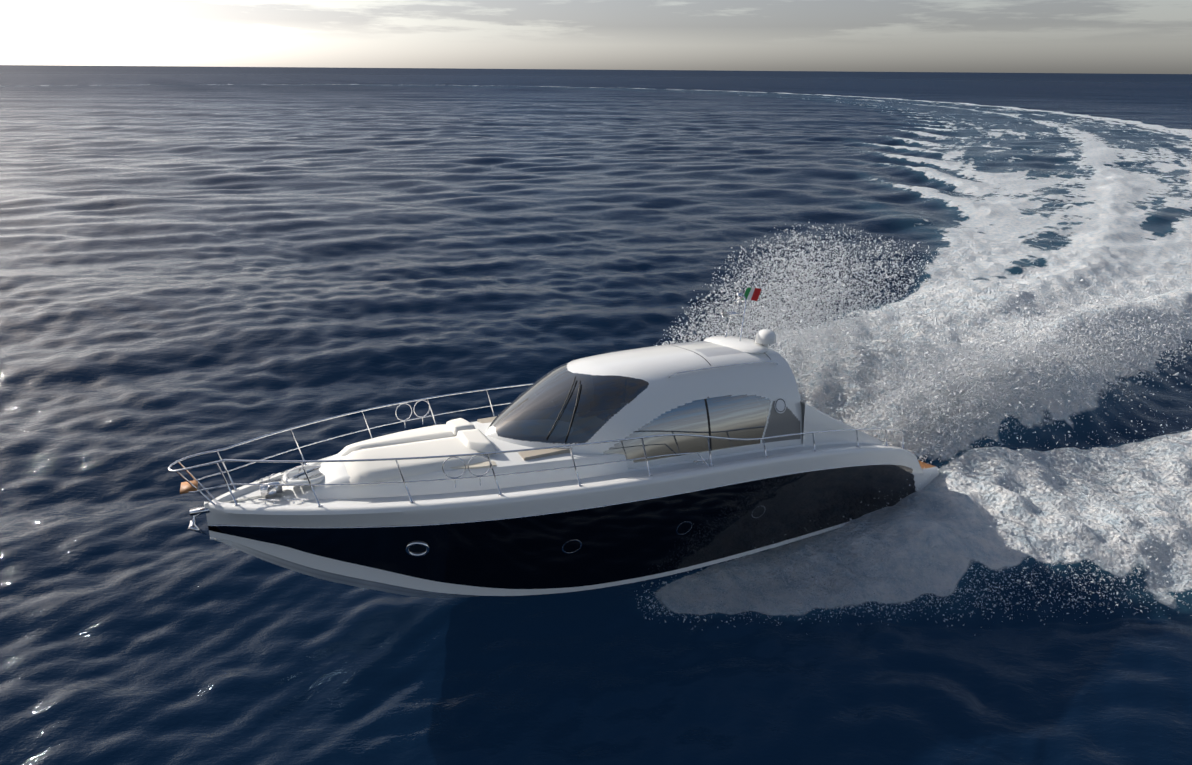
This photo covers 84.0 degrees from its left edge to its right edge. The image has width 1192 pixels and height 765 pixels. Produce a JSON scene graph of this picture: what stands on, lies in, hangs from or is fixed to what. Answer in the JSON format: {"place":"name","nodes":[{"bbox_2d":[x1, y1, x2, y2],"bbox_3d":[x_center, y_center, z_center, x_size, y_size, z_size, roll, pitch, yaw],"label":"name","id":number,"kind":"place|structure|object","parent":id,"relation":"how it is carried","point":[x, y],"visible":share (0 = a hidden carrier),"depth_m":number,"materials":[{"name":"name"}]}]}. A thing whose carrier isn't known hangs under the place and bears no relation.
{"place":"outdoors","nodes":[
{"label":"outdoors","id":0,"kind":"place"},
{"bbox_2d":[0,65,1191,764],"bbox_3d":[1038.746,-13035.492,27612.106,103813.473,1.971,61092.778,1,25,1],"label":"ocean","id":1,"kind":"structure","parent":0,"point":[198,259],"depth_m":19.66,"materials":[{"name":"liquid"}]},
{"bbox_2d":[168,286,938,597],"bbox_3d":[0.447,1.071,12.400,14.146,5.381,4.160,-8,17,-28],"label":"yacht","id":2,"kind":"object","parent":1,"relation":"on","point":[616,468],"visible":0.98,"depth_m":10.67,"materials":[{"name":"fiberglass"},{"name":"glass"},{"name":"stainless steel"}]},
{"bbox_2d":[635,222,1191,629],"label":"spray mist","id":3,"kind":"structure","parent":1,"relation":"on","point":[816,310],"depth_m":17.00,"materials":[{"name":"white liquid"}]},
{"bbox_2d":[0,0,1191,73],"label":"sky","id":4,"kind":"structure","parent":0,"point":[974,36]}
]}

